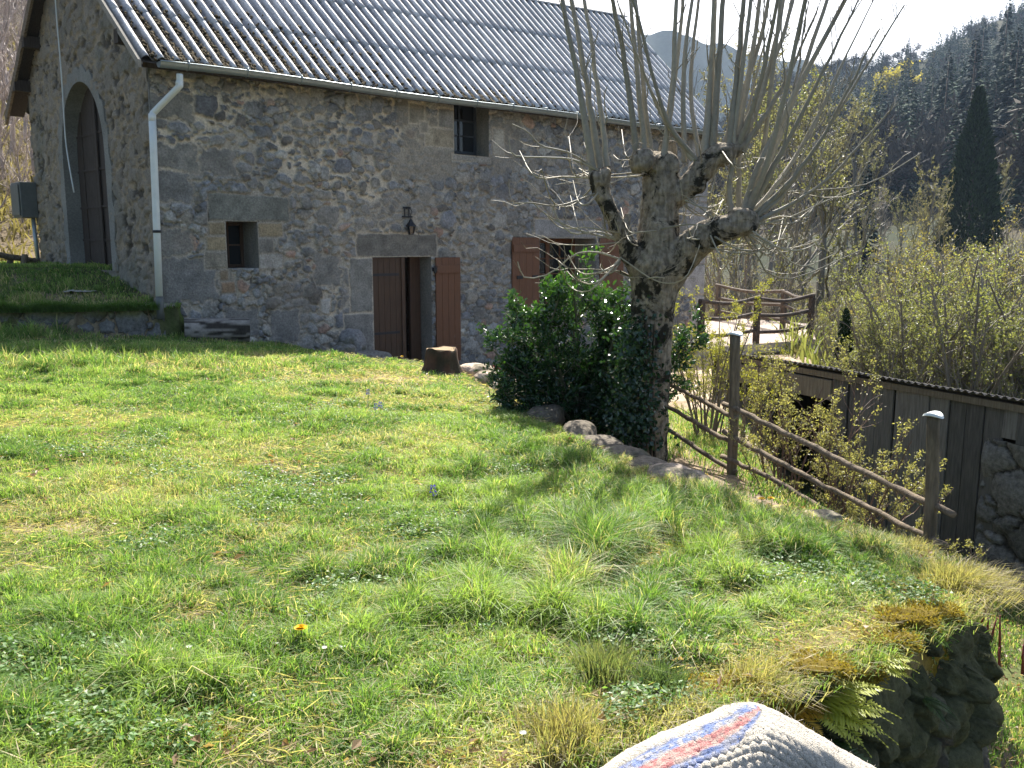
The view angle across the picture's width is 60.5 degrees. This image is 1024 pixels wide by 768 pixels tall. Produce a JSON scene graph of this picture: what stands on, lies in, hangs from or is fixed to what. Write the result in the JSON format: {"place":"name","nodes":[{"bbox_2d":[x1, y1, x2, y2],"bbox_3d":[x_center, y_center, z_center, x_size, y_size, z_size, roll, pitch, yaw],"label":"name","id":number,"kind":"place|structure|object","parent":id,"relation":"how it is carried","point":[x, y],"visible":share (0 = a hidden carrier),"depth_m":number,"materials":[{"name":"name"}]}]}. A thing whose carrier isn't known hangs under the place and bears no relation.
{"place":"outdoors","nodes":[
{"label":"outdoors","id":0,"kind":"place"},
{"bbox_2d":[0,260,1023,767],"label":"ground","id":1,"kind":"structure","parent":0,"point":[172,323],"depth_m":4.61,"materials":[{"name":"plant"}]},
{"bbox_2d":[0,308,165,337],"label":"bank wall","id":2,"kind":"structure","parent":1,"relation":"on","point":[130,323],"depth_m":11.63,"materials":[{"name":"stone"}]},
{"bbox_2d":[184,318,249,341],"bbox_3d":[-4.092,-0.748,12.191,0.866,0.359,0.335,-4,10,-22],"label":"bleached log","id":3,"kind":"object","parent":1,"relation":"on","point":[232,329],"visible":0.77,"depth_m":12.08,"materials":[{"name":"wood"}]},
{"bbox_2d":[5,0,723,365],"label":"stone house","id":4,"kind":"structure","parent":1,"relation":"on","point":[269,168],"depth_m":14.12,"materials":[{"name":"grey stone"}]},
{"bbox_2d":[10,182,39,258],"bbox_3d":[-8.720,-2.859,15.763,0.295,1.471,0.570,-8,12,-42],"label":"meter cabinet","id":5,"kind":"object","parent":4,"relation":"attached to","point":[24,203],"visible":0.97,"depth_m":15.53,"materials":[{"name":"metal"}]},
{"bbox_2d":[76,88,111,266],"bbox_3d":[-6.484,-3.245,13.833,0.080,2.849,2.000,-8,12,-42],"label":"barn door","id":6,"kind":"structure","parent":4,"relation":"in","point":[90,145],"depth_m":14.05,"materials":[{"name":"brown wood"}]},
{"bbox_2d":[226,222,244,267],"bbox_3d":[-4.207,-2.057,13.000,0.388,0.665,0.364,0,9,0],"label":"window","id":7,"kind":"structure","parent":4,"relation":"in","point":[234,230],"depth_m":13.08,"materials":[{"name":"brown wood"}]},
{"bbox_2d":[372,258,406,358],"bbox_3d":[-2.069,-1.076,14.570,0.685,2.015,0.100,-8,12,-42],"label":"door","id":8,"kind":"structure","parent":4,"relation":"in","point":[389,305],"depth_m":14.54,"materials":[{"name":"brown wood"}]},
{"bbox_2d":[454,105,476,155],"bbox_3d":[-0.942,-4.510,15.494,0.611,0.885,0.571,0,9,0],"label":"window","id":9,"kind":"structure","parent":4,"relation":"in","point":[465,136],"depth_m":15.60,"materials":[{"name":"glass"}]},
{"bbox_2d":[539,238,574,305],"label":"window","id":10,"kind":"structure","parent":4,"relation":"in","point":[546,258],"depth_m":17.81,"materials":[{"name":"black glass"}]},
{"bbox_2d":[355,350,391,358],"bbox_3d":[-2.184,-0.345,13.305,0.775,0.338,0.482,-4,10,-26],"label":"rubble boulder","id":11,"kind":"object","parent":1,"relation":"on","point":[374,353],"visible":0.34,"depth_m":13.18,"materials":[{"name":"stone"}]},
{"bbox_2d":[338,328,366,350],"bbox_3d":[-2.435,-0.588,13.420,0.441,0.522,0.357,0,9,0],"label":"rubble boulder","id":12,"kind":"object","parent":11,"relation":"on","point":[356,338],"visible":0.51,"depth_m":13.28,"materials":[{"name":"stone"}]},
{"bbox_2d":[422,346,464,375],"bbox_3d":[-0.755,-0.224,9.461,0.543,0.358,0.558,0,9,0],"label":"tree stump","id":13,"kind":"object","parent":1,"relation":"on","point":[443,359],"visible":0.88,"depth_m":9.30,"materials":[{"name":"wood"}]},
{"bbox_2d":[0,365,957,758],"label":"clover","id":14,"kind":"object","parent":1,"relation":"on","point":[102,705],"visible":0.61,"depth_m":3.08,"materials":[{"name":"green plant"}]},
{"bbox_2d":[463,674,626,767],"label":"grass tuft","id":15,"kind":"object","parent":1,"relation":"on","point":[569,725],"visible":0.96,"depth_m":2.12,"materials":[{"name":"plant"}]},
{"bbox_2d":[527,404,564,425],"bbox_3d":[0.269,0.265,7.047,0.284,0.180,0.411,3,9,20],"label":"edge stone","id":16,"kind":"object","parent":1,"relation":"on","point":[554,413],"visible":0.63,"depth_m":6.93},
{"bbox_2d":[563,420,596,435],"bbox_3d":[0.474,0.373,6.232,0.268,0.215,0.422,0,9,0],"label":"edge stone","id":17,"kind":"object","parent":1,"relation":"on","point":[583,427],"visible":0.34,"depth_m":6.16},
{"bbox_2d":[473,245,709,443],"bbox_3d":[0.615,-0.282,7.279,1.950,1.717,1.149,-2,9,-13],"label":"holly bush","id":18,"kind":"object","parent":1,"relation":"on","point":[574,391],"visible":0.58,"depth_m":7.12,"materials":[{"name":"green plant"}]},
{"bbox_2d":[527,615,668,696],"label":"grass tuft","id":19,"kind":"object","parent":1,"relation":"on","point":[593,662],"visible":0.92,"depth_m":2.46,"materials":[{"name":"plant"}]},
{"bbox_2d":[583,435,623,449],"bbox_3d":[0.601,0.428,5.860,0.295,0.166,0.352,-2,9,-15],"label":"edge stone","id":20,"kind":"object","parent":1,"relation":"on","point":[605,440],"visible":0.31,"depth_m":5.77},
{"bbox_2d":[604,445,649,457],"bbox_3d":[0.718,0.475,5.567,0.262,0.161,0.324,-6,11,-33],"label":"edge stone","id":21,"kind":"object","parent":1,"relation":"on","point":[634,452],"visible":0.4,"depth_m":5.49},
{"bbox_2d":[628,455,666,467],"bbox_3d":[0.804,0.514,5.226,0.286,0.153,0.235,8,12,43],"label":"edge stone","id":22,"kind":"object","parent":1,"relation":"on","point":[643,460],"visible":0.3,"depth_m":5.19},
{"bbox_2d":[596,642,725,706],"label":"grass tuft","id":23,"kind":"object","parent":1,"relation":"on","point":[665,679],"visible":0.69,"depth_m":2.42,"materials":[{"name":"plant"}]},
{"bbox_2d":[645,463,704,480],"bbox_3d":[0.922,0.565,4.965,0.371,0.222,0.278,5,10,28],"label":"edge stone","id":24,"kind":"object","parent":1,"relation":"on","point":[673,468],"visible":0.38,"depth_m":4.91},
{"bbox_2d":[653,524,757,561],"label":"grass tuft","id":25,"kind":"object","parent":1,"relation":"on","point":[691,544],"visible":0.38,"depth_m":3.50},
{"bbox_2d":[491,0,920,462],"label":"pollard tree","id":26,"kind":"object","parent":1,"relation":"on","point":[660,258],"visible":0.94,"depth_m":6.34,"materials":[{"name":"grey plant"}]},
{"bbox_2d":[588,295,678,457],"bbox_3d":[0.920,-0.025,6.473,0.686,1.267,0.535,0,9,0],"label":"ivy","id":27,"kind":"object","parent":26,"relation":"attached to","point":[635,340],"visible":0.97,"depth_m":6.45,"materials":[{"name":"green plant"}]},
{"bbox_2d":[672,277,773,436],"bbox_3d":[1.781,-0.239,7.996,1.048,1.475,1.326,0,9,0],"label":"budding shrub","id":28,"kind":"object","parent":1,"relation":"on","point":[711,358],"visible":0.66,"depth_m":7.96,"materials":[{"name":"green plant"}]},
{"bbox_2d":[601,699,875,767],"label":"knitted blanket","id":29,"kind":"object","parent":1,"relation":"on","point":[749,734],"visible":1,"depth_m":1.05,"materials":[{"name":"beige fabric"}]},
{"bbox_2d":[686,319,816,357],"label":"terrace deck","id":30,"kind":"structure","parent":1,"relation":"on","point":[766,338],"depth_m":20.67,"materials":[{"name":"concrete"}]},
{"bbox_2d":[697,283,815,343],"bbox_3d":[6.073,-1.796,21.657,2.466,1.063,7.904,2,9,15],"label":"deck railing","id":31,"kind":"object","parent":30,"relation":"on","point":[782,302],"visible":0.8,"depth_m":19.76,"materials":[{"name":"brown wood"}]},
{"bbox_2d":[714,333,797,440],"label":"budding shrub","id":32,"kind":"object","parent":1,"relation":"on","point":[746,399],"visible":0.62,"depth_m":8.46,"materials":[{"name":"green plant"}]},
{"bbox_2d":[704,226,822,321],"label":"budding bush","id":33,"kind":"object","parent":1,"relation":"on","point":[769,309],"visible":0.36,"depth_m":27.03,"materials":[{"name":"green plant"}]},
{"bbox_2d":[705,238,849,364],"bbox_3d":[8.579,-1.810,29.036,5.768,6.060,4.937,-9,12,-44],"label":"budding bush","id":34,"kind":"object","parent":1,"relation":"on","point":[785,283],"visible":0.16,"depth_m":28.86,"materials":[{"name":"green plant"}]},
{"bbox_2d":[708,641,867,718],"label":"grass tuft","id":35,"kind":"object","parent":1,"relation":"on","point":[772,675],"visible":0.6,"depth_m":2.46,"materials":[{"name":"plant"}]},
{"bbox_2d":[587,619,1003,767],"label":"retaining wall","id":36,"kind":"structure","parent":1,"relation":"on","point":[921,734],"depth_m":3.02,"materials":[{"name":"stone"}]},
{"bbox_2d":[684,668,786,708],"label":"grass tuft","id":37,"kind":"object","parent":36,"relation":"on","point":[757,690],"visible":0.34,"depth_m":2.43,"materials":[{"name":"plant"}]},
{"bbox_2d":[753,646,858,689],"bbox_3d":[0.868,0.836,2.597,0.319,0.091,0.202,0,9,0],"label":"moss cushion","id":38,"kind":"object","parent":36,"relation":"attached to","point":[840,668],"visible":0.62,"depth_m":2.57,"materials":[{"name":"plant"}]},
{"bbox_2d":[807,679,901,757],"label":"fern","id":39,"kind":"object","parent":36,"relation":"attached to","point":[834,704],"visible":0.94,"depth_m":2.54,"materials":[{"name":"green plant"}]},
{"bbox_2d":[840,657,889,690],"bbox_3d":[1.047,0.893,2.726,0.256,0.126,0.194,0,9,0],"label":"moss cushion","id":40,"kind":"object","parent":36,"relation":"on","point":[877,679],"visible":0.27,"depth_m":2.67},
{"bbox_2d":[842,623,926,656],"bbox_3d":[1.187,0.832,2.836,0.305,0.102,0.176,0,9,0],"label":"moss cushion","id":41,"kind":"object","parent":36,"relation":"on","point":[901,636],"visible":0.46,"depth_m":2.80,"materials":[{"name":"plant"}]},
{"bbox_2d":[871,653,918,683],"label":"fern","id":42,"kind":"object","parent":36,"relation":"attached to","point":[892,669],"visible":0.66,"depth_m":2.71,"materials":[{"name":"green plant"}]},
{"bbox_2d":[867,601,943,638],"bbox_3d":[1.314,0.797,2.972,0.268,0.111,0.205,0,9,0],"label":"moss cushion","id":43,"kind":"object","parent":36,"relation":"on","point":[919,616],"visible":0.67,"depth_m":2.93,"materials":[{"name":"plant"}]},
{"bbox_2d":[898,598,969,629],"bbox_3d":[1.464,0.804,3.067,0.247,0.110,0.165,0,9,0],"label":"moss cushion","id":44,"kind":"object","parent":36,"relation":"on","point":[948,611],"visible":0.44,"depth_m":3.03,"materials":[{"name":"plant"}]},
{"bbox_2d":[922,696,956,727],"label":"fern","id":45,"kind":"object","parent":36,"relation":"attached to","point":[928,700],"visible":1,"depth_m":2.86,"materials":[{"name":"green plant"}]},
{"bbox_2d":[746,341,844,489],"bbox_3d":[2.097,0.316,6.796,0.851,1.296,0.574,-6,11,-32],"label":"barberry bush","id":46,"kind":"object","parent":1,"relation":"on","point":[795,447],"visible":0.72,"depth_m":6.81,"materials":[{"name":"green plant"}]},
{"bbox_2d":[668,331,956,553],"bbox_3d":[1.715,0.316,5.818,0.220,1.230,3.228,-3,9,-18],"label":"rail fence","id":47,"kind":"object","parent":1,"relation":"on","point":[929,501],"visible":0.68,"depth_m":5.54,"materials":[{"name":"brown wood"}]},
{"bbox_2d":[786,700,839,736],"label":"fern","id":48,"kind":"object","parent":1,"relation":"on","point":[806,715],"visible":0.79,"depth_m":2.53,"materials":[{"name":"green plant"}]},
{"bbox_2d":[723,332,946,533],"bbox_3d":[2.256,0.510,6.034,1.281,1.769,1.237,-7,11,-39],"label":"barberry bush","id":49,"kind":"object","parent":1,"relation":"on","point":[824,436],"visible":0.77,"depth_m":6.03,"materials":[{"name":"green plant"}]},
{"bbox_2d":[831,308,854,368],"bbox_3d":[5.702,-0.318,15.132,0.492,1.988,0.506,0,9,0],"label":"conifer","id":50,"kind":"object","parent":1,"relation":"on","point":[845,329],"visible":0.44,"depth_m":14.98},
{"bbox_2d":[801,289,891,364],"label":"budding bush","id":51,"kind":"object","parent":1,"relation":"on","point":[842,302],"visible":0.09,"depth_m":21.11,"materials":[{"name":"green plant"}]},
{"bbox_2d":[797,262,912,362],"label":"budding bush","id":52,"kind":"object","parent":1,"relation":"on","point":[857,273],"visible":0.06,"depth_m":25.36,"materials":[{"name":"green plant"}]},
{"bbox_2d":[790,277,926,365],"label":"budding bush","id":53,"kind":"object","parent":1,"relation":"on","point":[825,342],"visible":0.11,"depth_m":17.56,"materials":[{"name":"green plant"}]},
{"bbox_2d":[700,346,1023,581],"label":"wooden shed","id":54,"kind":"structure","parent":1,"relation":"on","point":[982,447],"depth_m":8.21,"materials":[{"name":"grey wood"}]},
{"bbox_2d":[839,525,927,559],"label":"grass tuft","id":55,"kind":"object","parent":1,"relation":"on","point":[887,534],"visible":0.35,"depth_m":3.73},
{"bbox_2d":[814,265,961,352],"bbox_3d":[8.835,-1.042,21.124,3.326,3.622,2.631,6,11,33],"label":"budding bush","id":56,"kind":"object","parent":1,"relation":"on","point":[842,309],"visible":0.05,"depth_m":21.24,"materials":[{"name":"green plant"}]},
{"bbox_2d":[821,305,976,385],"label":"budding bush","id":57,"kind":"object","parent":1,"relation":"on","point":[894,343],"visible":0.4,"depth_m":13.32,"materials":[{"name":"green plant"}]},
{"bbox_2d":[816,448,987,566],"bbox_3d":[2.487,1.071,5.792,1.050,1.261,0.822,0,9,0],"label":"barberry bush","id":58,"kind":"object","parent":1,"relation":"on","point":[920,522],"visible":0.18,"depth_m":5.64,"materials":[{"name":"green plant"}]},
{"bbox_2d":[878,548,930,573],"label":"grass tuft","id":59,"kind":"object","parent":1,"relation":"on","point":[905,558],"visible":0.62,"depth_m":3.52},
{"bbox_2d":[885,531,957,558],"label":"grass tuft","id":60,"kind":"object","parent":1,"relation":"on","point":[930,547],"visible":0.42,"depth_m":3.72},
{"bbox_2d":[821,245,1023,391],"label":"budding bush","id":61,"kind":"object","parent":1,"relation":"on","point":[872,330],"visible":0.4,"depth_m":13.76,"materials":[{"name":"green plant"}]},
{"bbox_2d":[826,217,1023,352],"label":"budding bush","id":62,"kind":"object","parent":1,"relation":"on","point":[905,269],"visible":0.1,"depth_m":18.88,"materials":[{"name":"green plant"}]},
{"bbox_2d":[827,268,1022,373],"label":"budding bush","id":63,"kind":"object","parent":1,"relation":"on","point":[895,292],"visible":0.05,"depth_m":15.42,"materials":[{"name":"green plant"}]},
{"bbox_2d":[845,238,1023,365],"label":"budding bush","id":64,"kind":"object","parent":1,"relation":"on","point":[888,253],"visible":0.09,"depth_m":18.50,"materials":[{"name":"green plant"}]},
{"bbox_2d":[852,242,1023,398],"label":"budding bush","id":65,"kind":"object","parent":1,"relation":"on","point":[972,349],"visible":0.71,"depth_m":12.90,"materials":[{"name":"green plant"}]},
{"bbox_2d":[873,200,1023,383],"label":"budding bush","id":66,"kind":"object","parent":1,"relation":"on","point":[1004,295],"visible":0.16,"depth_m":17.69,"materials":[{"name":"green plant"}]},
{"bbox_2d":[891,550,1023,615],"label":"grass tuft","id":67,"kind":"object","parent":1,"relation":"on","point":[968,578],"visible":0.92,"depth_m":3.30,"materials":[{"name":"plant"}]},
{"bbox_2d":[943,241,1023,397],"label":"budding bush","id":68,"kind":"object","parent":1,"relation":"on","point":[1015,365],"visible":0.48,"depth_m":12.96,"materials":[{"name":"green plant"}]},
{"bbox_2d":[980,610,1023,673],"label":"red shoots","id":69,"kind":"object","parent":1,"relation":"on","point":[999,651],"visible":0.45,"depth_m":6.16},
{"bbox_2d":[0,0,1023,316],"bbox_3d":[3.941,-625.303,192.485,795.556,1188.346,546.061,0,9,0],"label":"hillside","id":70,"kind":"structure","parent":0,"point":[890,236],"depth_m":104.69,"materials":[{"name":"plant"}]},
{"bbox_2d":[0,0,26,160],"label":"bare tree","id":71,"kind":"object","parent":70,"relation":"on","point":[3,37],"visible":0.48,"depth_m":25.23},
{"bbox_2d":[1,0,26,141],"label":"bare tree","id":72,"kind":"object","parent":70,"relation":"on","point":[14,17],"visible":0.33,"depth_m":26.88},
{"bbox_2d":[0,31,28,176],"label":"bare tree","id":73,"kind":"object","parent":70,"relation":"on","point":[3,107],"visible":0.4,"depth_m":22.90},
{"bbox_2d":[0,116,33,223],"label":"bare tree","id":74,"kind":"object","parent":70,"relation":"on","point":[20,144],"visible":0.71,"depth_m":19.60,"materials":[{"name":"plant"}]},
{"bbox_2d":[0,19,39,261],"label":"dry scrub","id":75,"kind":"object","parent":70,"relation":"on","point":[14,228],"visible":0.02,"depth_m":19.84,"materials":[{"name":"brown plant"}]},
{"bbox_2d":[686,65,735,269],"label":"bare tree","id":76,"kind":"object","parent":70,"relation":"on","point":[720,183],"visible":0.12,"depth_m":44.95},
{"bbox_2d":[703,122,769,316],"bbox_3d":[8.690,-5.101,37.266,3.781,11.608,3.005,-3,10,-20],"label":"bare tree","id":77,"kind":"object","parent":70,"relation":"on","point":[723,173],"visible":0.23,"depth_m":36.92,"materials":[{"name":"green plant"}]},
{"bbox_2d":[707,24,793,307],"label":"bare tree","id":78,"kind":"object","parent":70,"relation":"on","point":[755,69],"visible":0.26,"depth_m":56.99,"materials":[{"name":"green plant"}]},
{"bbox_2d":[715,64,824,295],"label":"bare tree","id":79,"kind":"object","parent":70,"relation":"on","point":[760,256],"visible":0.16,"depth_m":43.65,"materials":[{"name":"green plant"}]},
{"bbox_2d":[710,62,837,312],"bbox_3d":[8.203,-4.539,29.970,3.846,11.784,3.935,-4,10,-25],"label":"bare tree","id":80,"kind":"object","parent":70,"relation":"on","point":[758,148],"visible":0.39,"depth_m":29.04,"materials":[{"name":"green plant"}]},
{"bbox_2d":[745,57,806,277],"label":"bare tree","id":81,"kind":"object","parent":70,"relation":"on","point":[770,266],"visible":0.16,"depth_m":83.10,"materials":[{"name":"green plant"}]},
{"bbox_2d":[727,63,831,298],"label":"bare tree","id":82,"kind":"object","parent":70,"relation":"on","point":[776,229],"visible":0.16,"depth_m":64.71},
{"bbox_2d":[742,82,854,319],"bbox_3d":[10.951,-5.109,33.783,4.620,12.621,3.899,-2,9,-12],"label":"bare tree","id":83,"kind":"object","parent":70,"relation":"on","point":[811,255],"visible":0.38,"depth_m":33.55,"materials":[{"name":"plant"}]},
{"bbox_2d":[750,78,881,336],"bbox_3d":[10.488,-4.546,30.379,4.578,12.420,4.684,0,9,-3],"label":"bare tree","id":84,"kind":"object","parent":70,"relation":"on","point":[822,279],"visible":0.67,"depth_m":30.46,"materials":[{"name":"yellow plant"}]},
{"bbox_2d":[773,66,864,304],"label":"bare tree","id":85,"kind":"object","parent":70,"relation":"on","point":[806,257],"visible":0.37,"depth_m":46.39,"materials":[{"name":"yellow plant"}]},
{"bbox_2d":[779,76,858,305],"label":"bare tree","id":86,"kind":"object","parent":70,"relation":"on","point":[819,221],"visible":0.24,"depth_m":67.98,"materials":[{"name":"green plant"}]},
{"bbox_2d":[763,310,893,456],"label":"undergrowth","id":87,"kind":"object","parent":70,"relation":"on","point":[804,351],"visible":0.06,"depth_m":18.21,"materials":[{"name":"leaf"},{"name":"twig"}]},
{"bbox_2d":[809,75,892,276],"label":"bare tree","id":88,"kind":"object","parent":70,"relation":"on","point":[868,152],"visible":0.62,"depth_m":58.60,"materials":[{"name":"yellow plant"}]},
{"bbox_2d":[822,96,895,271],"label":"bare tree","id":89,"kind":"object","parent":70,"relation":"on","point":[862,146],"visible":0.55,"depth_m":85.39,"materials":[{"name":"green plant"}]},
{"bbox_2d":[825,204,894,309],"bbox_3d":[15.346,-3.893,39.664,3.465,8.439,2.924,-5,10,-30],"label":"bare tree","id":90,"kind":"object","parent":70,"relation":"on","point":[857,254],"visible":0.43,"depth_m":39.28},
{"bbox_2d":[837,160,884,302],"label":"forest conifer","id":91,"kind":"object","parent":70,"relation":"on","point":[874,234],"visible":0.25,"depth_m":63.72,"materials":[{"name":"plant"}]},
{"bbox_2d":[707,0,1023,226],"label":"forest","id":92,"kind":"object","parent":70,"relation":"on","point":[901,140],"visible":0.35,"depth_m":149.02,"materials":[{"name":"plant"}]},
{"bbox_2d":[840,160,891,266],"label":"bare tree","id":93,"kind":"object","parent":70,"relation":"on","point":[870,211],"visible":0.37,"depth_m":70.17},
{"bbox_2d":[870,163,905,264],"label":"bare tree","id":94,"kind":"object","parent":70,"relation":"on","point":[883,212],"visible":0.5,"depth_m":90.11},
{"bbox_2d":[871,60,925,99],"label":"lime tree","id":95,"kind":"object","parent":70,"relation":"on","point":[896,75],"visible":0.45,"depth_m":280.27,"materials":[{"name":"yellow plant"}]},
{"bbox_2d":[883,190,920,265],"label":"bare tree","id":96,"kind":"object","parent":70,"relation":"on","point":[899,224],"visible":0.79,"depth_m":73.67,"materials":[{"name":"green plant"}]},
{"bbox_2d":[908,154,955,280],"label":"bare tree","id":97,"kind":"object","parent":70,"relation":"on","point":[926,227],"visible":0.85,"depth_m":50.88,"materials":[{"name":"green plant"}]},
{"bbox_2d":[913,179,952,260],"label":"bare tree","id":98,"kind":"object","parent":70,"relation":"on","point":[933,226],"visible":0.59,"depth_m":60.85,"materials":[{"name":"green plant"}]},
{"bbox_2d":[922,48,957,181],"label":"forest conifer","id":99,"kind":"object","parent":70,"relation":"on","point":[947,87],"visible":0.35,"depth_m":155.98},
{"bbox_2d":[868,236,1023,301],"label":"budding bush","id":100,"kind":"object","parent":70,"relation":"on","point":[973,245],"visible":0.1,"depth_m":35.35,"materials":[{"name":"green plant"}]},
{"bbox_2d":[937,24,987,187],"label":"forest conifer","id":101,"kind":"object","parent":70,"relation":"on","point":[964,95],"visible":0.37,"depth_m":142.39,"materials":[{"name":"plant"}]},
{"bbox_2d":[931,86,1006,261],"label":"tall conifer","id":102,"kind":"object","parent":70,"relation":"on","point":[974,162],"visible":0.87,"depth_m":74.94,"materials":[{"name":"plant"}]},
{"bbox_2d":[933,202,1023,289],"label":"budding bush","id":103,"kind":"object","parent":70,"relation":"on","point":[1008,255],"visible":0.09,"depth_m":33.73,"materials":[{"name":"green plant"}]},
{"bbox_2d":[967,19,991,82],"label":"forest conifer","id":104,"kind":"object","parent":70,"relation":"on","point":[983,32],"visible":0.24,"depth_m":223.13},
{"bbox_2d":[986,0,1014,93],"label":"forest conifer","id":105,"kind":"object","parent":70,"relation":"on","point":[1008,22],"visible":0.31,"depth_m":187.71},
{"bbox_2d":[989,30,1020,138],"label":"forest conifer","id":106,"kind":"object","parent":70,"relation":"on","point":[1011,45],"visible":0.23,"depth_m":147.40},
{"bbox_2d":[993,23,1023,146],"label":"forest conifer","id":107,"kind":"object","parent":70,"relation":"on","point":[998,117],"visible":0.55,"depth_m":141.16,"materials":[{"name":"plant"}]},
{"bbox_2d":[645,30,864,119],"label":"mountain","id":108,"kind":"structure","parent":0,"point":[660,43],"depth_m":698.86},
{"bbox_2d":[586,0,1023,71],"label":"sky","id":109,"kind":"structure","parent":0,"point":[922,19],"materials":[{"name":"white"}]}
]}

